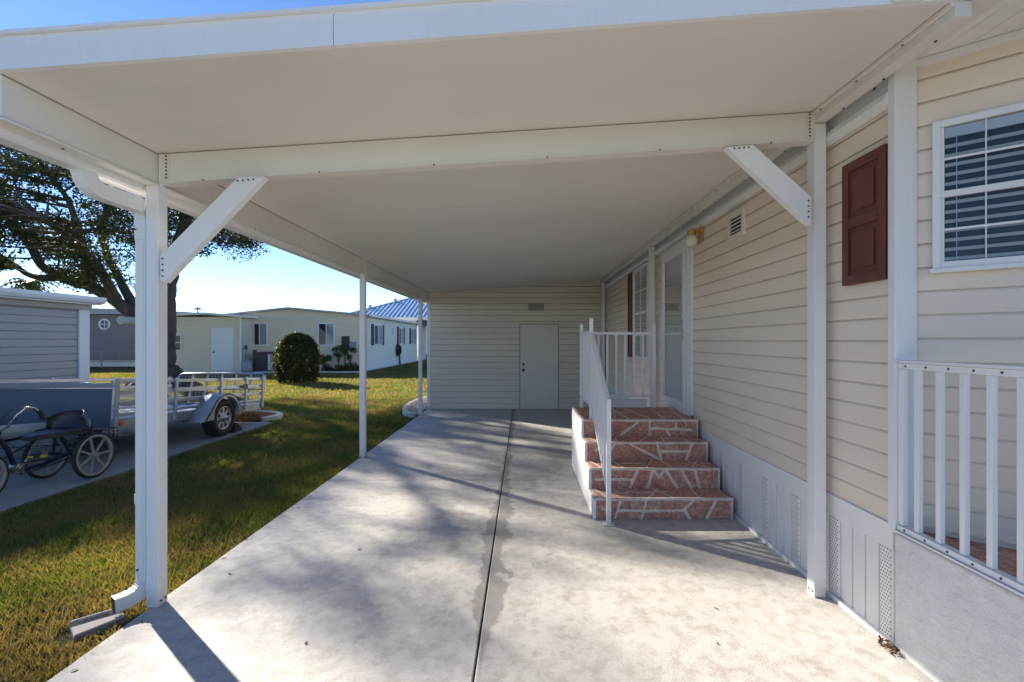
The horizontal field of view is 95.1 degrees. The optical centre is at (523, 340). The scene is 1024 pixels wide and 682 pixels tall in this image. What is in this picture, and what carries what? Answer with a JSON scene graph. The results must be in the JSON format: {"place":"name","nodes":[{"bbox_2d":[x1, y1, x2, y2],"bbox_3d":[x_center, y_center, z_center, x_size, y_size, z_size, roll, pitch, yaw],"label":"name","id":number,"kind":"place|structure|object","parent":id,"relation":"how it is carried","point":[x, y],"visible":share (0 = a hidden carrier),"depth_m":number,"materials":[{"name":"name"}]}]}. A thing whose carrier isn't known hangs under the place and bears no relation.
{"place":"outdoors","nodes":[
{"label":"outdoors","id":0,"kind":"place"},
{"bbox_2d":[0,422,272,513],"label":"driveway","id":1,"kind":"structure","parent":0,"point":[17,490],"depth_m":6.40,"materials":[{"name":"concrete"}]},
{"bbox_2d":[0,406,117,491],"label":"tricycle","id":2,"kind":"object","parent":1,"relation":"on","point":[60,425],"visible":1,"depth_m":5.45,"materials":[{"name":"black metal"}]},
{"bbox_2d":[0,372,265,458],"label":"utility trailer","id":3,"kind":"object","parent":1,"relation":"on","point":[212,412],"visible":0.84,"depth_m":6.41,"materials":[{"name":"metal"}]},
{"bbox_2d":[229,422,241,432],"bbox_3d":[-5.200,1.535,8.385,0.200,0.170,0.230,0,0,0],"label":"wheel chock","id":4,"kind":"object","parent":1,"relation":"on","point":[236,427],"visible":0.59,"depth_m":8.30,"materials":[{"name":"black rubber"}]},
{"bbox_2d":[0,0,407,313],"label":"sky","id":5,"kind":"structure","parent":0,"point":[280,278],"materials":[{"name":"blue"}]},
{"bbox_2d":[0,359,512,681],"bbox_3d":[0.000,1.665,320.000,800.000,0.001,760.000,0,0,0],"label":"ground","id":6,"kind":"structure","parent":0,"point":[63,637],"depth_m":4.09,"materials":[{"name":"green plant"}]},
{"bbox_2d":[0,278,62,292],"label":"palm tree","id":7,"kind":"object","parent":6,"relation":"on","point":[35,285],"visible":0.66,"depth_m":29.73,"materials":[{"name":"green plant"}]},
{"bbox_2d":[0,287,106,439],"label":"grey shed","id":8,"kind":"structure","parent":6,"relation":"on","point":[44,335],"depth_m":8.24,"materials":[{"name":"plastic"}]},
{"bbox_2d":[70,609,126,641],"bbox_3d":[-2.470,1.643,2.726,0.208,0.054,0.230,0,0,41],"label":"splash block","id":9,"kind":"object","parent":6,"relation":"on","point":[88,628],"depth_m":2.70,"materials":[{"name":"concrete"}]},
{"bbox_2d":[90,350,134,367],"bbox_3d":[-25.760,1.090,28.595,8.540,1.060,0.060,0,0,0],"label":"metal fence","id":10,"kind":"object","parent":6,"relation":"on","point":[110,361],"visible":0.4,"depth_m":28.59,"materials":[{"name":"grey metal"}]},
{"bbox_2d":[0,144,269,389],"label":"oak tree","id":11,"kind":"object","parent":6,"relation":"on","point":[93,276],"visible":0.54,"depth_m":14.93,"materials":[{"name":"green plant"}]},
{"bbox_2d":[90,308,195,366],"bbox_3d":[-28.650,-0.255,34.650,15.300,3.750,10.800,0,0,0],"label":"taupe home","id":12,"kind":"object","parent":6,"relation":"on","point":[108,332],"visible":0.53,"depth_m":29.59,"materials":[{"name":"plastic"}]},
{"bbox_2d":[98,318,110,329],"bbox_3d":[-26.445,-1.062,29.558,0.720,0.720,0.060,0,0,0],"label":"round window","id":13,"kind":"structure","parent":12,"relation":"in","point":[104,324],"depth_m":29.55,"materials":[{"name":"white plastic"}]},
{"bbox_2d":[175,307,258,371],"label":"yellow shed","id":14,"kind":"structure","parent":6,"relation":"on","point":[209,342],"depth_m":24.09,"materials":[{"name":"plastic"}]},
{"bbox_2d":[175,335,181,350],"bbox_3d":[-17.879,0.082,24.056,0.659,0.824,0.060,0,0,0],"label":"window","id":15,"kind":"structure","parent":14,"relation":"in","point":[178,343],"depth_m":24.08,"materials":[{"name":"glass"}]},
{"bbox_2d":[212,330,232,371],"bbox_3d":[-15.449,0.510,24.017,1.071,2.180,0.094,0,0,0],"label":"door","id":16,"kind":"structure","parent":14,"relation":"in","point":[222,340],"depth_m":24.04,"materials":[{"name":"white paint"}]},
{"bbox_2d":[242,359,252,371],"bbox_3d":[-14.133,1.260,24.000,0.474,0.720,0.474,0,0,0],"label":"gas cylinder","id":17,"kind":"object","parent":6,"relation":"on","point":[247,365],"visible":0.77,"depth_m":23.82,"materials":[{"name":"white metal"}]},
{"bbox_2d":[234,410,275,421],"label":"straw mulch","id":18,"kind":"object","parent":6,"relation":"on","point":[253,413],"visible":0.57,"depth_m":9.79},
{"bbox_2d":[253,350,256,371],"bbox_3d":[-13.968,1.045,24.350,0.140,1.150,0.100,0,0,0],"label":"wood post","id":19,"kind":"object","parent":6,"relation":"on","point":[254,351],"visible":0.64,"depth_m":24.30,"materials":[{"name":"brown wood"}]},
{"bbox_2d":[239,410,282,421],"bbox_3d":[-5.898,1.615,10.133,1.577,0.110,0.810,0,0,14],"label":"bed edging","id":20,"kind":"object","parent":6,"relation":"on","point":[278,415],"visible":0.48,"depth_m":9.84,"materials":[{"name":"concrete"}]},
{"bbox_2d":[255,352,274,370],"bbox_3d":[-13.396,1.077,24.545,0.955,1.027,0.810,0,0,0],"label":"air conditioner","id":21,"kind":"object","parent":6,"relation":"on","point":[263,360],"visible":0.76,"depth_m":24.20,"materials":[{"name":"brown"}]},
{"bbox_2d":[269,331,321,382],"bbox_3d":[-8.960,0.626,18.587,2.005,2.081,1.916,0,0,0],"label":"round bush","id":22,"kind":"object","parent":6,"relation":"on","point":[295,358],"visible":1,"depth_m":18.10,"materials":[{"name":"green plant"}]},
{"bbox_2d":[254,371,358,373],"bbox_3d":[-10.950,1.610,24.007,5.670,0.120,0.177,0,0,-1],"label":"bed edging","id":23,"kind":"object","parent":6,"relation":"on","point":[266,372],"visible":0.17,"depth_m":23.95,"materials":[{"name":"concrete"}]},
{"bbox_2d":[222,307,417,370],"bbox_3d":[-12.250,-0.100,31.200,8.200,3.440,12.400,0,0,0],"label":"yellow home","id":24,"kind":"object","parent":6,"relation":"on","point":[327,330],"visible":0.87,"depth_m":25.19,"materials":[{"name":"plastic"}]},
{"bbox_2d":[254,323,267,345],"bbox_3d":[-14.172,-0.366,25.154,0.905,1.249,0.060,0,0,0],"label":"window","id":25,"kind":"structure","parent":24,"relation":"in","point":[261,329],"depth_m":25.16,"materials":[{"name":"glass"}]},
{"bbox_2d":[317,323,334,345],"bbox_3d":[-10.586,-0.366,25.154,0.926,1.249,0.060,0,0,0],"label":"window","id":26,"kind":"structure","parent":24,"relation":"in","point":[325,331],"depth_m":25.17,"materials":[{"name":"glass"}]},
{"bbox_2d":[374,325,381,344],"bbox_3d":[-8.409,-0.355,27.130,0.050,1.150,1.491,0,0,0],"label":"window","id":27,"kind":"structure","parent":24,"relation":"in","point":[377,328],"depth_m":27.10,"materials":[{"name":"glass"}]},
{"bbox_2d":[396,344,401,364],"bbox_3d":[-8.285,0.879,31.286,0.270,1.386,0.869,0,0,0],"label":"hose reel","id":28,"kind":"object","parent":24,"relation":"attached to","point":[398,349],"visible":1,"depth_m":31.10,"materials":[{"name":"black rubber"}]},
{"bbox_2d":[399,327,403,343],"bbox_3d":[-8.409,-0.355,32.247,0.050,1.150,1.117,0,0,0],"label":"window","id":29,"kind":"structure","parent":24,"relation":"in","point":[401,330],"depth_m":32.39,"materials":[{"name":"glass"}]},
{"bbox_2d":[411,329,413,343],"bbox_3d":[-8.409,-0.355,35.605,0.050,1.150,0.976,0,0,0],"label":"window","id":30,"kind":"structure","parent":24,"relation":"in","point":[412,330],"depth_m":35.58,"materials":[{"name":"glass"}]},
{"bbox_2d":[318,355,332,369],"bbox_3d":[-10.422,1.164,24.627,0.729,0.912,0.895,0,0,-23],"label":"potted plant","id":31,"kind":"object","parent":6,"relation":"on","point":[324,359],"visible":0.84,"depth_m":24.45,"materials":[{"name":"green plant"}]},
{"bbox_2d":[320,362,358,370],"bbox_3d":[-9.475,1.378,24.575,2.169,0.587,0.934,0,0,0],"label":"ground cover","id":32,"kind":"object","parent":6,"relation":"on","point":[355,366],"visible":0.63,"depth_m":24.36,"materials":[{"name":"green plant"}]},
{"bbox_2d":[332,344,348,370],"bbox_3d":[-9.646,0.870,24.522,0.910,1.501,0.865,0,0,0],"label":"potted plant","id":33,"kind":"object","parent":6,"relation":"on","point":[338,354],"visible":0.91,"depth_m":24.43,"materials":[{"name":"green plant"}]},
{"bbox_2d":[342,346,356,370],"bbox_3d":[-9.102,0.946,24.422,0.677,1.348,0.739,0,0,19],"label":"potted plant","id":34,"kind":"object","parent":6,"relation":"on","point":[349,358],"visible":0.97,"depth_m":24.34,"materials":[{"name":"green plant"}]},
{"bbox_2d":[350,298,426,358],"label":"blue roof home","id":35,"kind":"object","parent":6,"relation":"on","point":[405,309],"visible":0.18,"depth_m":43.81,"materials":[{"name":"metal"}]},
{"bbox_2d":[402,396,426,417],"bbox_3d":[-2.629,1.610,11.900,0.581,0.120,3.586,0,0,0],"label":"bed edging","id":36,"kind":"object","parent":6,"relation":"on","point":[405,411],"visible":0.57,"depth_m":10.77,"materials":[{"name":"concrete"}]},
{"bbox_2d":[407,400,426,414],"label":"gravel","id":37,"kind":"structure","parent":6,"relation":"on","point":[413,408],"depth_m":11.41,"materials":[{"name":"white gravel"}]},
{"bbox_2d":[416,319,426,360],"bbox_3d":[-7.400,-0.105,39.900,3.600,3.450,2.600,0,0,0],"label":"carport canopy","id":38,"kind":"object","parent":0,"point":[424,323],"visible":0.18,"depth_m":39.50,"materials":[{"name":"metal"}]},
{"bbox_2d":[47,409,933,681],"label":"carport pavement","id":39,"kind":"structure","parent":0,"point":[576,591],"depth_m":2.99,"materials":[{"name":"concrete"}]},
{"bbox_2d":[72,429,718,670],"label":"fallen leaves","id":40,"kind":"object","parent":39,"relation":"on","point":[306,642],"visible":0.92,"depth_m":3.48,"materials":[{"name":"brown plant"}]},
{"bbox_2d":[0,0,1001,613],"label":"carport","id":41,"kind":"object","parent":39,"relation":"on","point":[418,150],"visible":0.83,"depth_m":2.76,"materials":[{"name":"paint"}]},
{"bbox_2d":[427,280,600,408],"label":"storage shed","id":42,"kind":"structure","parent":39,"relation":"on","point":[518,347],"depth_m":11.13,"materials":[{"name":"plastic"}]},
{"bbox_2d":[520,325,557,408],"bbox_3d":[0.386,0.612,11.086,0.902,1.991,0.086,0,0,0],"label":"door","id":43,"kind":"structure","parent":42,"relation":"in","point":[538,343],"depth_m":11.11,"materials":[{"name":"metal"}]},
{"bbox_2d":[572,407,733,519],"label":"entry steps","id":44,"kind":"structure","parent":39,"relation":"on","point":[662,467],"depth_m":4.61,"materials":[{"name":"red stone"}]},
{"bbox_2d":[580,318,655,525],"bbox_3d":[1.204,0.685,5.088,0.997,1.866,1.995,0,0,0],"label":"stair railing","id":45,"kind":"object","parent":44,"relation":"on","point":[595,396],"visible":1,"depth_m":5.15,"materials":[{"name":"white paint"}]},
{"bbox_2d":[605,0,1023,646],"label":"mobile home","id":46,"kind":"object","parent":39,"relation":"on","point":[925,208],"visible":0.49,"depth_m":2.64,"materials":[{"name":"beige plastic"}]},
{"bbox_2d":[633,262,647,359],"bbox_3d":[1.930,-0.465,7.685,0.045,1.510,0.970,0,0,0],"label":"window","id":47,"kind":"structure","parent":46,"relation":"in","point":[640,275],"depth_m":7.68,"materials":[{"name":"white glass"}]},
{"bbox_2d":[661,243,684,412],"bbox_3d":[1.893,-0.155,5.960,0.113,2.000,0.920,0,0,0],"label":"storm door","id":48,"kind":"structure","parent":46,"relation":"in","point":[673,262],"depth_m":5.93,"materials":[{"name":"white glass"}]},
{"bbox_2d":[930,102,1023,273],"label":"window","id":49,"kind":"structure","parent":46,"relation":"in","point":[978,158],"depth_m":2.28,"materials":[{"name":"white glass"}]},
{"bbox_2d":[877,635,900,654],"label":"leaf litter","id":50,"kind":"object","parent":39,"relation":"on","point":[887,645],"visible":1,"depth_m":2.46,"materials":[{"name":"brown plant"}]},
{"bbox_2d":[895,531,1023,681],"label":"stucco porch","id":51,"kind":"object","parent":39,"relation":"on","point":[955,622],"visible":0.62,"depth_m":2.12,"materials":[{"name":"white paint"}]},
{"bbox_2d":[895,360,1023,596],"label":"porch railing","id":52,"kind":"object","parent":51,"relation":"on","point":[988,569],"visible":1,"depth_m":2.07,"materials":[{"name":"white paint"}]}
]}

